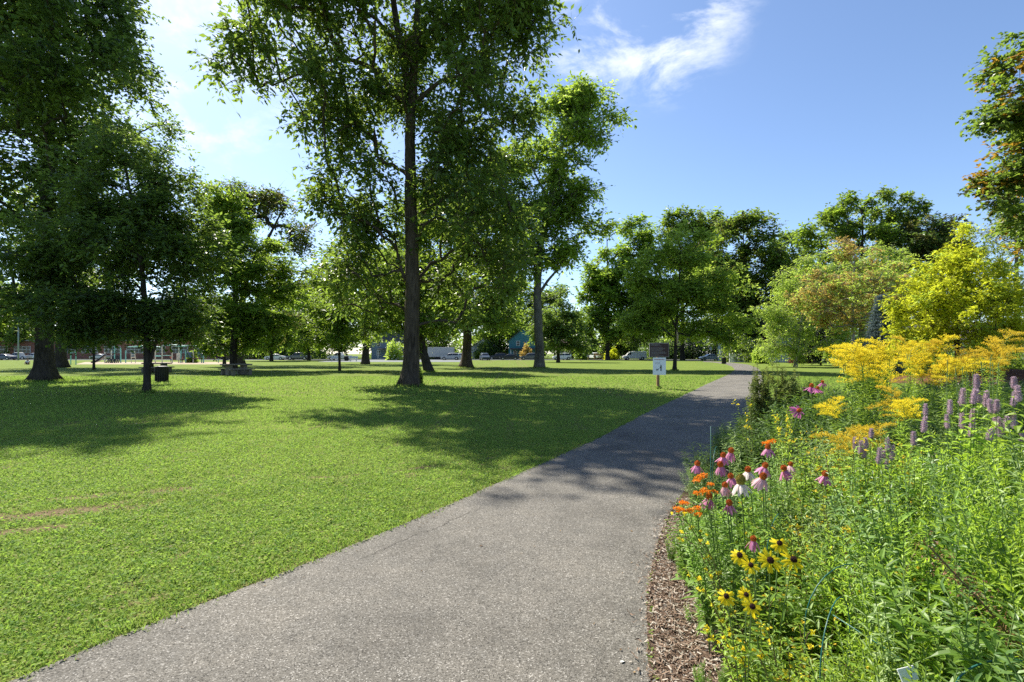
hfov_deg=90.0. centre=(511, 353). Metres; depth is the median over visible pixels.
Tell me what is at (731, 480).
coneflower
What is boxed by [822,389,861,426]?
tall perennial
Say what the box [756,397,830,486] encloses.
tall perennial
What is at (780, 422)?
tall perennial
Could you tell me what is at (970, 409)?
tall perennial
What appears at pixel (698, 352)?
shrub
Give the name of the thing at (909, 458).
mountain mint
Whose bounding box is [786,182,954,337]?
background tree
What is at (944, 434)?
mountain mint
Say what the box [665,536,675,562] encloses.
leafy perennial
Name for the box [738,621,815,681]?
partridge pea
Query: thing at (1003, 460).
bluestar plant
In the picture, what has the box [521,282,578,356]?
background tree
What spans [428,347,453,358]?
box trailer
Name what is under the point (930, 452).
leafy perennial
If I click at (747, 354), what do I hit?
shrub
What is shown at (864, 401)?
tall perennial
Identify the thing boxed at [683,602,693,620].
broad leaved plant
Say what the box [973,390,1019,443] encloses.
tall perennial
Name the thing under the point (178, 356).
play structure
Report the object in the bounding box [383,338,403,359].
shrub
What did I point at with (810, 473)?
sneezeweed
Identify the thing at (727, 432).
tall perennial
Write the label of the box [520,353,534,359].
parked car
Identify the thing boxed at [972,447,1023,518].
bushy herb
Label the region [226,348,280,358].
shrub
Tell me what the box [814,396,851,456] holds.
goldenrod
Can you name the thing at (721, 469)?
coneflower
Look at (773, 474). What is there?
butterfly milkweed
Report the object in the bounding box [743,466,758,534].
coneflower
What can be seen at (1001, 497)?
mountain mint
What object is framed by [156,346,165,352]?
window
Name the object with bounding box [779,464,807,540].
coneflower
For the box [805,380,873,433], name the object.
tall perennial
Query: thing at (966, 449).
tall perennial
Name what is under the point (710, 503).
coneflower
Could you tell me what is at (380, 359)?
kerb
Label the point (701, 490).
butterfly milkweed
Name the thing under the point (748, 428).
partridge pea
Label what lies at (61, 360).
tall tree
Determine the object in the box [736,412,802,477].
tall perennial
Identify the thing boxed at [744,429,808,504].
tall perennial
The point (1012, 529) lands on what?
bluestar plant
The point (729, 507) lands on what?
coneflower
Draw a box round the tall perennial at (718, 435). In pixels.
[713,422,740,461]
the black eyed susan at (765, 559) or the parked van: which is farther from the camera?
the parked van
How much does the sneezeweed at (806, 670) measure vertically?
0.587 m
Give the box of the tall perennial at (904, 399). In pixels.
[871,380,934,441]
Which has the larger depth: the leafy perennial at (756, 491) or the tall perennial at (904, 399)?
the tall perennial at (904, 399)
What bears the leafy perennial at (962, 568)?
on the mulch bed
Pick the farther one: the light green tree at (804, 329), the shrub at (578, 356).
the shrub at (578, 356)
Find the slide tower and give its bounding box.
[91,347,120,362]
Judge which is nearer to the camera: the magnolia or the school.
the magnolia
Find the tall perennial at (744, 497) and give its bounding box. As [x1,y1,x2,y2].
[731,470,801,521]
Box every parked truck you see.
[9,352,32,359]
[286,352,306,359]
[327,352,351,359]
[589,353,602,358]
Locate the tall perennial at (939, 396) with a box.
[926,387,970,426]
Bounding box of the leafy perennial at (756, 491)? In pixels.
[712,478,792,564]
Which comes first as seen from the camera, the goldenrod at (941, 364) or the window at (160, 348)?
the goldenrod at (941, 364)
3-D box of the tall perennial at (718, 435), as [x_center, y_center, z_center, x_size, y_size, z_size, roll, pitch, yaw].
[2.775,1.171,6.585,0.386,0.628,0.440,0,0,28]
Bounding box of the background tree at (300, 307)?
[281,290,330,359]
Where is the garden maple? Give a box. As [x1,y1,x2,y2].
[955,31,1023,274]
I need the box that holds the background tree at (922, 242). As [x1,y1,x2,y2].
[893,210,999,315]
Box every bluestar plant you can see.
[775,620,948,681]
[800,665,836,681]
[806,513,979,681]
[829,602,1023,681]
[835,481,1023,628]
[846,447,1000,546]
[852,443,1023,578]
[869,433,987,509]
[893,503,1023,677]
[911,455,1023,566]
[915,473,1023,609]
[919,426,1023,628]
[924,443,1023,528]
[931,429,1016,497]
[941,515,1023,671]
[951,439,1023,503]
[1004,470,1023,582]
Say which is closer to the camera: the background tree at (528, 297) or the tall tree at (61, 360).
the tall tree at (61, 360)
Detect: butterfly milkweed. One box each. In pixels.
[673,490,716,652]
[692,472,728,634]
[762,439,785,531]
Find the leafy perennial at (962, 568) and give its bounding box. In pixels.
[840,490,1022,679]
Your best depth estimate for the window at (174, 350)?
147.97 m
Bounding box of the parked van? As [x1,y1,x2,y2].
[622,351,646,359]
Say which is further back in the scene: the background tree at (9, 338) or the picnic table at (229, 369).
the background tree at (9, 338)
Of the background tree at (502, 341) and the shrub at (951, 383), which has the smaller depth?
the shrub at (951, 383)
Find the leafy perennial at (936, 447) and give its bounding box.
[885,434,993,500]
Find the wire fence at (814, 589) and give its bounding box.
[710,426,927,681]
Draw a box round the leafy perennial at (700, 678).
[693,661,712,681]
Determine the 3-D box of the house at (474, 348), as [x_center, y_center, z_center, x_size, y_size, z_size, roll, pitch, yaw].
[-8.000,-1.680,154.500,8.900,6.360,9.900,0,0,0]
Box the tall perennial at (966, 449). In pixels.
[923,422,994,465]
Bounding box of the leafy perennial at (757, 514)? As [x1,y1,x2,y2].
[700,491,780,585]
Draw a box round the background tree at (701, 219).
[624,204,729,359]
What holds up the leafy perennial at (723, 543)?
on the mulch bed
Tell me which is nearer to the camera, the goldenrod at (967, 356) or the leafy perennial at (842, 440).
the leafy perennial at (842, 440)
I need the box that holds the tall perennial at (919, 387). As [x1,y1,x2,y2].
[903,379,941,427]
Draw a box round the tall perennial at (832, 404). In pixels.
[798,387,859,425]
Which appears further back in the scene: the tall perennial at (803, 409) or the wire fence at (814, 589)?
the tall perennial at (803, 409)
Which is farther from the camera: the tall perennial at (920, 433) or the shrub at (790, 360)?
the shrub at (790, 360)
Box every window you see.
[0,346,7,352]
[14,346,30,352]
[104,346,120,352]
[127,346,142,352]
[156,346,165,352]
[172,346,187,352]
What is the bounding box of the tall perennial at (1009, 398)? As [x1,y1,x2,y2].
[1000,380,1023,424]
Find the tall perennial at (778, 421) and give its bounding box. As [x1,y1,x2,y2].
[753,402,825,455]
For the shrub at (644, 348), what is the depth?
146.95 m
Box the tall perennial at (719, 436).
[711,428,738,454]
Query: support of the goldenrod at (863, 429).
on the mulch bed
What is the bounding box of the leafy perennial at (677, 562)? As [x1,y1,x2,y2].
[674,553,683,573]
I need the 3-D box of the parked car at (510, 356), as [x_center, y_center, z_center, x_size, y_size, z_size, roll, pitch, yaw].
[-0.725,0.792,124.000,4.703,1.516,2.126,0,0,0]
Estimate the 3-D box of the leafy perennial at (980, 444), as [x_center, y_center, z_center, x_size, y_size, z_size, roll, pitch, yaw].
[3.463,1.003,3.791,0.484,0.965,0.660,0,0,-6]
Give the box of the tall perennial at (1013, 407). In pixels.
[982,396,1023,429]
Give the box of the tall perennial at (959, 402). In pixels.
[932,388,982,428]
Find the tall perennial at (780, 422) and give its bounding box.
[761,411,819,470]
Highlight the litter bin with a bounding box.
[154,366,168,380]
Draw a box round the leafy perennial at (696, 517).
[679,497,737,551]
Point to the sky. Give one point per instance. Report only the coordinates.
(783, 107)
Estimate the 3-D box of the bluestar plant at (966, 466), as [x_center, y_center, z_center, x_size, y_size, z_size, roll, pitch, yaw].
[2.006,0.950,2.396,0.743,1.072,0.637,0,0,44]
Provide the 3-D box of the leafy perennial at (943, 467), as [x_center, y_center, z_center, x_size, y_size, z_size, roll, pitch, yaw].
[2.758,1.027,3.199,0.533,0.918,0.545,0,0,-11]
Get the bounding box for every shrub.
[186,349,199,362]
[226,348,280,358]
[259,346,333,358]
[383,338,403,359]
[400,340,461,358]
[420,367,423,383]
[471,339,508,358]
[519,342,531,356]
[573,344,589,359]
[602,347,618,359]
[625,338,694,358]
[669,338,711,358]
[705,343,717,355]
[715,333,772,362]
[739,362,783,443]
[750,344,769,363]
[766,361,802,411]
[787,350,814,362]
[799,377,827,423]
[844,363,894,407]
[895,347,966,372]
[914,378,1023,393]
[932,345,1023,372]
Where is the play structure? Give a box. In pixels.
[125,344,228,362]
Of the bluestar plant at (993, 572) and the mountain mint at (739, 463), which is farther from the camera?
the mountain mint at (739, 463)
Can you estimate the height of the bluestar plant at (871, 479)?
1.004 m
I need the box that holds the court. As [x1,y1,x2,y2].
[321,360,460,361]
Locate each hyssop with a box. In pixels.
[847,428,878,561]
[864,437,899,556]
[901,403,937,501]
[939,374,992,501]
[972,376,1023,523]
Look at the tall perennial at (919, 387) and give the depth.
6.43 m
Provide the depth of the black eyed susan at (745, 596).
1.76 m
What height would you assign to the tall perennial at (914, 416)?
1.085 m
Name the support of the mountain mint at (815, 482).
on the mulch bed
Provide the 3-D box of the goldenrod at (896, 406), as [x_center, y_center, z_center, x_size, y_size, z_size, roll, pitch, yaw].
[2.947,0.859,3.853,0.354,1.251,0.651,0,0,20]
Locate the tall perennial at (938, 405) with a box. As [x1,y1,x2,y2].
[916,384,987,452]
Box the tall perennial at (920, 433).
[856,403,957,469]
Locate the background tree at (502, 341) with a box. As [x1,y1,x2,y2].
[471,296,530,354]
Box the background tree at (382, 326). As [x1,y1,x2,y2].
[358,297,403,353]
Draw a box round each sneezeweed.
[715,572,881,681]
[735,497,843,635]
[739,614,873,681]
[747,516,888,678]
[766,433,874,524]
[771,470,900,624]
[781,436,933,554]
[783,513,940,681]
[794,426,886,506]
[800,428,874,487]
[817,429,929,490]
[820,442,916,519]
[866,446,936,487]
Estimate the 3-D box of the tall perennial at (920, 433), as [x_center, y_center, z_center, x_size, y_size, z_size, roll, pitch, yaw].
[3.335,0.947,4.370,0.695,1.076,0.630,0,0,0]
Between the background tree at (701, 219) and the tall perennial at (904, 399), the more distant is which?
the background tree at (701, 219)
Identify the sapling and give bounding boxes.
[287,257,398,369]
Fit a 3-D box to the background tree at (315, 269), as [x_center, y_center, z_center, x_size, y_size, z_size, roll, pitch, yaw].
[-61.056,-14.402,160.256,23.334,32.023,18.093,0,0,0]
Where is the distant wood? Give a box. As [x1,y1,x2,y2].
[19,305,1010,357]
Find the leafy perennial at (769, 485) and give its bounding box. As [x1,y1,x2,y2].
[741,461,796,505]
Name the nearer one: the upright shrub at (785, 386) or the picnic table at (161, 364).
the upright shrub at (785, 386)
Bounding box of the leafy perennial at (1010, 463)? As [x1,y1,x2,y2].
[989,419,1023,495]
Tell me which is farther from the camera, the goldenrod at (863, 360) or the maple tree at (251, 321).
the maple tree at (251, 321)
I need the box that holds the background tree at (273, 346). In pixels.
[246,293,313,360]
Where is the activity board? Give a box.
[131,352,135,362]
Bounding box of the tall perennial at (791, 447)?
[764,419,842,485]
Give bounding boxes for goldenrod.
[809,421,896,516]
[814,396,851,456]
[818,337,906,459]
[864,384,927,473]
[887,334,960,440]
[918,353,995,458]
[948,347,993,433]
[970,328,1023,437]
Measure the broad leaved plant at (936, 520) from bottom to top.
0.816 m
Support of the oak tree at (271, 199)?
on the lawn at (506, 368)
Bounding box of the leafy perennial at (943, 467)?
[898,446,1014,484]
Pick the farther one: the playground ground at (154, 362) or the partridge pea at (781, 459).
the playground ground at (154, 362)
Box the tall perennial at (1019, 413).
[999,389,1023,431]
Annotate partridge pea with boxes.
[671,511,735,671]
[680,565,744,681]
[697,623,753,681]
[731,398,754,490]
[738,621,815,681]
[771,406,793,512]
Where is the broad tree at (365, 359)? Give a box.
[299,230,404,363]
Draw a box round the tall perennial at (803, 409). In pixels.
[779,394,832,442]
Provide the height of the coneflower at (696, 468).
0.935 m
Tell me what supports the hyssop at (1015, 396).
on the mulch bed
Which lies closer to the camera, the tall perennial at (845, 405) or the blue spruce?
the tall perennial at (845, 405)
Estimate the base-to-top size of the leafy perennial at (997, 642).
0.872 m
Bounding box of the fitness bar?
[70,352,76,364]
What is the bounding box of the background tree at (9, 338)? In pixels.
[0,280,53,353]
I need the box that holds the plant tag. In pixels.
[897,665,918,681]
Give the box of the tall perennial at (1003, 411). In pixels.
[975,403,1018,458]
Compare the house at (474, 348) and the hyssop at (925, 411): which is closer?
the hyssop at (925, 411)
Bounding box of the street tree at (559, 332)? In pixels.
[522,284,598,361]
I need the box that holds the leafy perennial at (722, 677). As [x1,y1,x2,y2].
[714,659,735,681]
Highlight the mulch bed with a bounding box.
[647,454,885,681]
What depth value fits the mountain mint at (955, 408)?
6.17 m
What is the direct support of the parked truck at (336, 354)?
on the street
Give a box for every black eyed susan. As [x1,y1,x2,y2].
[718,586,769,681]
[730,538,802,681]
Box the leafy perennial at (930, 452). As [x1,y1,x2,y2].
[910,433,986,474]
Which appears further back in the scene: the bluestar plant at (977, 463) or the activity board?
the activity board
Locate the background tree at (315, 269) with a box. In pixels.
[290,259,329,358]
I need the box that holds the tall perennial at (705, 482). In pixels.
[687,453,731,522]
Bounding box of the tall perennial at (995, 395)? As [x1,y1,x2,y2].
[952,384,1023,414]
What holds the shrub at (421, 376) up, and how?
on the lawn at (506, 368)
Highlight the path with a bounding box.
[9,361,761,681]
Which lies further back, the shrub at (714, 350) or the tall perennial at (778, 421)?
the shrub at (714, 350)
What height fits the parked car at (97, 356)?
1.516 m
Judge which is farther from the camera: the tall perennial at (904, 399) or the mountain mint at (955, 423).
the tall perennial at (904, 399)
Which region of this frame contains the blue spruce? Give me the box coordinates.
[857,293,908,375]
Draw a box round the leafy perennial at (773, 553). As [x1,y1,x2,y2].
[709,504,840,650]
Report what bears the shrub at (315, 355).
on the lawn at (506, 368)
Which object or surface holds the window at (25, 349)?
in the school
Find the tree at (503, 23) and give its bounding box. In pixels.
[176,0,582,386]
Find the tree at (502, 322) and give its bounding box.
[420,138,544,367]
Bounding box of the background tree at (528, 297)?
[508,275,551,343]
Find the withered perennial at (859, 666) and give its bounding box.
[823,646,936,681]
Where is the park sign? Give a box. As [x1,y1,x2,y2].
[649,343,668,386]
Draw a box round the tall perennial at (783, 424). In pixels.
[759,405,827,455]
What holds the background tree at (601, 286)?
on the lawn at (506, 368)
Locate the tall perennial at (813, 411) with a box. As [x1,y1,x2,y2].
[771,397,824,435]
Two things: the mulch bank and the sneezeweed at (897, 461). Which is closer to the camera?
the sneezeweed at (897, 461)
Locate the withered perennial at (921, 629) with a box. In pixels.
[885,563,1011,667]
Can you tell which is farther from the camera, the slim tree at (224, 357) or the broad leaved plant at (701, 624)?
the slim tree at (224, 357)
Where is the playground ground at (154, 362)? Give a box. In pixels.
[79,362,228,363]
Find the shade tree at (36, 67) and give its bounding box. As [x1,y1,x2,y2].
[0,0,179,381]
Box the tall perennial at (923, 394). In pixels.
[896,383,944,415]
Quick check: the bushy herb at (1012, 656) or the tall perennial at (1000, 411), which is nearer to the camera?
the bushy herb at (1012, 656)
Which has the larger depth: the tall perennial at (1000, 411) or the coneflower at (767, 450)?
the tall perennial at (1000, 411)
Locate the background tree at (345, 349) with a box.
[312,305,363,354]
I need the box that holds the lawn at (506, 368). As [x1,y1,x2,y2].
[0,354,997,681]
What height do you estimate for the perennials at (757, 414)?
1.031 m
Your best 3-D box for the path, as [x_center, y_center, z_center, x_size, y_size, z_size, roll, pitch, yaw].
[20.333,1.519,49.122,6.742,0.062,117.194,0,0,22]
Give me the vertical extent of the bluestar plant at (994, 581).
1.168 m
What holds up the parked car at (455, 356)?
on the street
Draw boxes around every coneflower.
[683,460,708,634]
[700,493,736,648]
[711,461,734,576]
[715,452,737,534]
[719,447,734,550]
[719,482,749,631]
[722,499,744,645]
[726,472,757,628]
[732,473,752,644]
[739,535,763,676]
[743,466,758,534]
[751,472,770,546]
[754,462,769,543]
[761,443,776,525]
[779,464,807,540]
[780,405,803,508]
[787,461,799,512]
[804,383,817,444]
[812,386,826,433]
[815,470,834,559]
[818,380,826,441]
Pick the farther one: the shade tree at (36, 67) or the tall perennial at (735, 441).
the shade tree at (36, 67)
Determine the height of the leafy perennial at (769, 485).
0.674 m
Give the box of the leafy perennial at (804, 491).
[743,447,856,564]
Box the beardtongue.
[946,355,999,466]
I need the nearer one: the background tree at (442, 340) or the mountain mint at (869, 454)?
the mountain mint at (869, 454)
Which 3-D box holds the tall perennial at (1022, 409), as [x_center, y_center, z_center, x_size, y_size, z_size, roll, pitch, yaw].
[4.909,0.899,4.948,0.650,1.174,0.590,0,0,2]
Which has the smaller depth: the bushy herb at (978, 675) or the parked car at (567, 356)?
the bushy herb at (978, 675)
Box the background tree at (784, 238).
[756,226,829,331]
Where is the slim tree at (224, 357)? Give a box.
[205,302,238,366]
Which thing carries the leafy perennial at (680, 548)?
on the mulch bed
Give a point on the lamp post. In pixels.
(18, 345)
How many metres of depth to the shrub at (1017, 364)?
32.65 m
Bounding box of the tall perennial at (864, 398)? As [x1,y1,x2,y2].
[835,386,882,416]
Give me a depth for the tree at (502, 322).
55.49 m
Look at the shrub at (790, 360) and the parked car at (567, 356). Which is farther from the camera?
the parked car at (567, 356)
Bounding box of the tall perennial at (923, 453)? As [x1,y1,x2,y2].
[879,440,949,467]
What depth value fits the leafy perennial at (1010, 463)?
2.62 m
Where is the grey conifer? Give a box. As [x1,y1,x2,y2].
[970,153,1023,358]
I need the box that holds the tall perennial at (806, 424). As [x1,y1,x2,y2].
[797,385,857,454]
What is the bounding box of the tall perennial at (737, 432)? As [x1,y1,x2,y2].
[726,413,747,458]
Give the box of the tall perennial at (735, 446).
[726,425,765,471]
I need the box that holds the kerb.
[3,359,824,359]
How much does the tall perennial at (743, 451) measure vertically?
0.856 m
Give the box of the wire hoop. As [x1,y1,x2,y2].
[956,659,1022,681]
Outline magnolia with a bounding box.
[788,325,851,364]
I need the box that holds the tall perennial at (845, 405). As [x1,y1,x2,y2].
[817,389,896,458]
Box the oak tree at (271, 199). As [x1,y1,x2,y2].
[189,175,325,363]
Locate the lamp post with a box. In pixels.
[17,322,20,359]
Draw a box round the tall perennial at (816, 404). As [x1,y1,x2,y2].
[782,378,837,439]
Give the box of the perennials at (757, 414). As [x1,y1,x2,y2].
[742,397,805,446]
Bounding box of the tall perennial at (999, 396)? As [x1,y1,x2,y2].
[980,382,1023,419]
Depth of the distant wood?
198.09 m
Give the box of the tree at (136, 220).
[0,110,243,392]
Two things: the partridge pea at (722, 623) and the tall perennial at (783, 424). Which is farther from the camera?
the tall perennial at (783, 424)
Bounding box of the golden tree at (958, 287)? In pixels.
[877,215,1023,371]
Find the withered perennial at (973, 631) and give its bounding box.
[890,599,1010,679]
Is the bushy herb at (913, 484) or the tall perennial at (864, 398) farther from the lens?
the tall perennial at (864, 398)
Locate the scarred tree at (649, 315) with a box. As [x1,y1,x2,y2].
[610,217,766,370]
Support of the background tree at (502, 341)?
on the lawn at (506, 368)
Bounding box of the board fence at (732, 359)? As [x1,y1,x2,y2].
[729,353,788,361]
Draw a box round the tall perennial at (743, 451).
[718,421,775,494]
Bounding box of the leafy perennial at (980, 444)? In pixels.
[948,427,1014,470]
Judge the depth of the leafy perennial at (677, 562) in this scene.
3.43 m
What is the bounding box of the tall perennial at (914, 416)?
[874,392,939,456]
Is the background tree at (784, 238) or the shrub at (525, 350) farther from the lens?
the shrub at (525, 350)
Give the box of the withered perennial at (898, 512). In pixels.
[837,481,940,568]
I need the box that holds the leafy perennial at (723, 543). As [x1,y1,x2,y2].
[699,498,815,622]
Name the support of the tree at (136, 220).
on the lawn at (506, 368)
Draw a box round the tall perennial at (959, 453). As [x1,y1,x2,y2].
[925,423,1014,491]
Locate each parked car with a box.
[0,354,16,359]
[89,354,110,358]
[264,354,285,359]
[441,353,459,359]
[480,353,489,359]
[490,353,505,358]
[499,354,518,359]
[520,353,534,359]
[552,353,571,359]
[699,354,717,359]
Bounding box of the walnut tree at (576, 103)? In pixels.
[487,70,636,367]
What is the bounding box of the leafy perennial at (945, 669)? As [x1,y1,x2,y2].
[827,537,1023,681]
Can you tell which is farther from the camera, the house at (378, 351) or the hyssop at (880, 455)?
the house at (378, 351)
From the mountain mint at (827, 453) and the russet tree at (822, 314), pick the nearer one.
the mountain mint at (827, 453)
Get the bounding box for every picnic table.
[138,363,173,372]
[218,364,254,375]
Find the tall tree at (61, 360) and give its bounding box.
[0,105,208,367]
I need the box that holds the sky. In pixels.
[0,0,1023,353]
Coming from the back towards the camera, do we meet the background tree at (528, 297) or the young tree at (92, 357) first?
the background tree at (528, 297)
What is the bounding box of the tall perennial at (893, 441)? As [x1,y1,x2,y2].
[857,380,929,454]
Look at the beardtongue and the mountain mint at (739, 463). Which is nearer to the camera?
the beardtongue
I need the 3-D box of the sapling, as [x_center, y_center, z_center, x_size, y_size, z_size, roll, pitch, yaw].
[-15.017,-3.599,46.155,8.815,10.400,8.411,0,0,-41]
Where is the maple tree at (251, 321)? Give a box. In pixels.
[156,176,307,370]
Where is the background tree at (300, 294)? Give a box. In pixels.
[275,279,322,319]
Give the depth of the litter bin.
27.38 m
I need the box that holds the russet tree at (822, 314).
[782,236,914,360]
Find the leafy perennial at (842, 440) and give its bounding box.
[826,421,901,465]
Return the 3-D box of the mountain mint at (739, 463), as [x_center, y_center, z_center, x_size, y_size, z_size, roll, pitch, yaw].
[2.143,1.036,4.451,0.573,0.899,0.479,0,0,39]
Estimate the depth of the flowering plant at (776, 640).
2.05 m
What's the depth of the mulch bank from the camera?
26.20 m
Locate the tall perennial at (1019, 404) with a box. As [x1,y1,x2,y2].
[1008,387,1023,422]
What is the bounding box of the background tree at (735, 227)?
[695,207,800,346]
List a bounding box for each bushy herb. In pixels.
[800,451,962,587]
[817,457,960,579]
[825,431,1023,648]
[850,446,946,515]
[884,446,1020,509]
[886,441,1023,555]
[911,661,1016,681]
[914,470,1023,674]
[933,574,1023,681]
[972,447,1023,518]
[994,649,1023,681]
[1007,652,1023,681]
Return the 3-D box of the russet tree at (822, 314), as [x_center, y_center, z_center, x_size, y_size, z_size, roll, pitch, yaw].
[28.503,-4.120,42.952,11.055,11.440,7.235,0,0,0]
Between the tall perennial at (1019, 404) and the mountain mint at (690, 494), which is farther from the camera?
the tall perennial at (1019, 404)
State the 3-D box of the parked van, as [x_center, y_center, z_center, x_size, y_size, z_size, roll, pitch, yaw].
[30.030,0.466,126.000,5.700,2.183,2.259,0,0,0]
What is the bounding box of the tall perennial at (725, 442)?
[707,425,732,478]
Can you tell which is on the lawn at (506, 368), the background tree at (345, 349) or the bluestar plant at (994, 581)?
the background tree at (345, 349)
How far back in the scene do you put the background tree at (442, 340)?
148.31 m
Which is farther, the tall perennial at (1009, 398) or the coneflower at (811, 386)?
the tall perennial at (1009, 398)
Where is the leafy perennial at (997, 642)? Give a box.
[853,558,1023,681]
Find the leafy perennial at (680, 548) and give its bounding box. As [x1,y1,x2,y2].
[666,516,728,589]
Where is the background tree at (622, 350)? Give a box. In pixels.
[595,320,646,358]
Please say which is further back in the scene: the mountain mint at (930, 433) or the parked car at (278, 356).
the parked car at (278, 356)
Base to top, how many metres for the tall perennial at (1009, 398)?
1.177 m
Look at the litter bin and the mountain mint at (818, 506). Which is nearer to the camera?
the mountain mint at (818, 506)
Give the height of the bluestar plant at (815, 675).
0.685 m
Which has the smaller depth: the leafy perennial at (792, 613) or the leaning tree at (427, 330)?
the leafy perennial at (792, 613)
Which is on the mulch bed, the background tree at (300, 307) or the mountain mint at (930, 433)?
the mountain mint at (930, 433)
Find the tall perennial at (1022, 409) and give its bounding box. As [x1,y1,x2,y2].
[975,387,1023,454]
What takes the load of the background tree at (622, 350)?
on the lawn at (506, 368)
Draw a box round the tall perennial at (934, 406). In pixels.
[913,390,965,439]
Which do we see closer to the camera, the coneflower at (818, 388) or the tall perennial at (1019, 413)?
the coneflower at (818, 388)
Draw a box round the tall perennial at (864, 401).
[817,384,882,453]
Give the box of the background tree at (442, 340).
[424,311,461,346]
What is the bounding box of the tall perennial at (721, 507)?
[701,475,780,553]
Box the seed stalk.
[906,530,1023,669]
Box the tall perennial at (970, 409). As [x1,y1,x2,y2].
[958,382,1014,440]
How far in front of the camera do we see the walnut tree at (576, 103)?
53.63 m
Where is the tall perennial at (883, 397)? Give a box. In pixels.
[871,389,905,421]
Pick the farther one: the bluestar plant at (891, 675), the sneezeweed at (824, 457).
the sneezeweed at (824, 457)
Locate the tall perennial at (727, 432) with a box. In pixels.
[720,423,738,444]
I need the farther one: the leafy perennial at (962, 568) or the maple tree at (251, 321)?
the maple tree at (251, 321)
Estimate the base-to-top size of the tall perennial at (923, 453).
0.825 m
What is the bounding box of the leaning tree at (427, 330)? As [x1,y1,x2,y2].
[348,188,481,371]
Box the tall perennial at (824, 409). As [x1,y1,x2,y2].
[802,390,859,428]
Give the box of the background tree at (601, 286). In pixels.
[568,211,663,359]
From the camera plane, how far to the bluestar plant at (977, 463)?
3.07 m
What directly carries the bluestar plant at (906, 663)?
on the mulch bed
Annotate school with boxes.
[0,335,293,358]
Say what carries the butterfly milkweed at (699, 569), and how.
on the mulch bed
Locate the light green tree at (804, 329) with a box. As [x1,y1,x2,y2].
[747,239,937,366]
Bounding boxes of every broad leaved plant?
[671,560,770,640]
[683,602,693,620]
[747,644,862,681]
[859,493,999,608]
[887,490,1004,610]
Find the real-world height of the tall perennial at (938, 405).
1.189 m
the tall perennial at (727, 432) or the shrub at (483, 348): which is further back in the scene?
the shrub at (483, 348)
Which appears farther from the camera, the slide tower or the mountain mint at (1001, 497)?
the slide tower
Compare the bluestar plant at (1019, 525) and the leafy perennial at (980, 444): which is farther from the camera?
the leafy perennial at (980, 444)
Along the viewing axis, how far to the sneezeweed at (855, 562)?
2.12 m
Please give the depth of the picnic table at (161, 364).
40.79 m
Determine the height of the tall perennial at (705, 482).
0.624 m
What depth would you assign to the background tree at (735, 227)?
97.84 m
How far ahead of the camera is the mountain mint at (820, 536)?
2.31 m
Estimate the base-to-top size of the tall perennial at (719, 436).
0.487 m
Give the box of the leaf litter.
[63,443,707,672]
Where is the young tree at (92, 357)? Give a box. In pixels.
[55,330,123,369]
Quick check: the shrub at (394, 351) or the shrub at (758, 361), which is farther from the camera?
the shrub at (394, 351)
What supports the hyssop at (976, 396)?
on the mulch bed
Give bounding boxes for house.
[371,331,403,358]
[471,338,497,358]
[507,324,534,358]
[555,338,590,358]
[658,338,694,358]
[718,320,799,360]
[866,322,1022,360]
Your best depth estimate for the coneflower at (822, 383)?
4.69 m
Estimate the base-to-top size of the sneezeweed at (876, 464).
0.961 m
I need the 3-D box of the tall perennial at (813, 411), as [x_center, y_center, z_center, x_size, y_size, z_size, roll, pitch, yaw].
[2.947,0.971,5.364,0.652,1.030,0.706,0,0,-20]
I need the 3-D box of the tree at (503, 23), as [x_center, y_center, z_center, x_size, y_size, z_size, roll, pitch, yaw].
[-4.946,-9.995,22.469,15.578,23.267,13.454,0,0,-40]
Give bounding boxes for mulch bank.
[850,369,1023,384]
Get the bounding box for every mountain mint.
[678,463,720,502]
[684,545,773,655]
[719,422,786,501]
[741,482,835,552]
[762,491,857,575]
[766,469,847,552]
[768,445,819,506]
[770,439,847,542]
[770,450,873,536]
[773,420,855,486]
[776,434,853,515]
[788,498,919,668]
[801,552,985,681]
[806,419,903,492]
[811,415,882,519]
[822,421,909,487]
[844,387,910,435]
[874,437,938,483]
[900,410,958,452]
[907,408,982,458]
[932,391,999,454]
[933,398,977,424]
[974,418,1023,567]
[1005,608,1023,680]
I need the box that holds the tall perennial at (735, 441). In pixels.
[732,412,784,482]
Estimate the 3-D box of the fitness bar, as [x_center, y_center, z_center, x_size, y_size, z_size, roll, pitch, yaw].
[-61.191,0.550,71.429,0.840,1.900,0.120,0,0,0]
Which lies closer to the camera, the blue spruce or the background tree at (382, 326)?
the blue spruce
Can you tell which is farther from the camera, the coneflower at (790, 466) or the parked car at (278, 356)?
the parked car at (278, 356)
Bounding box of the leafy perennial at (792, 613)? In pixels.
[718,532,852,679]
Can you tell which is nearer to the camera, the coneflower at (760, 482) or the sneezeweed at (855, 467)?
the coneflower at (760, 482)
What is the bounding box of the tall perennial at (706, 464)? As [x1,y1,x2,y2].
[680,442,727,496]
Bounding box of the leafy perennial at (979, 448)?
[950,427,1018,464]

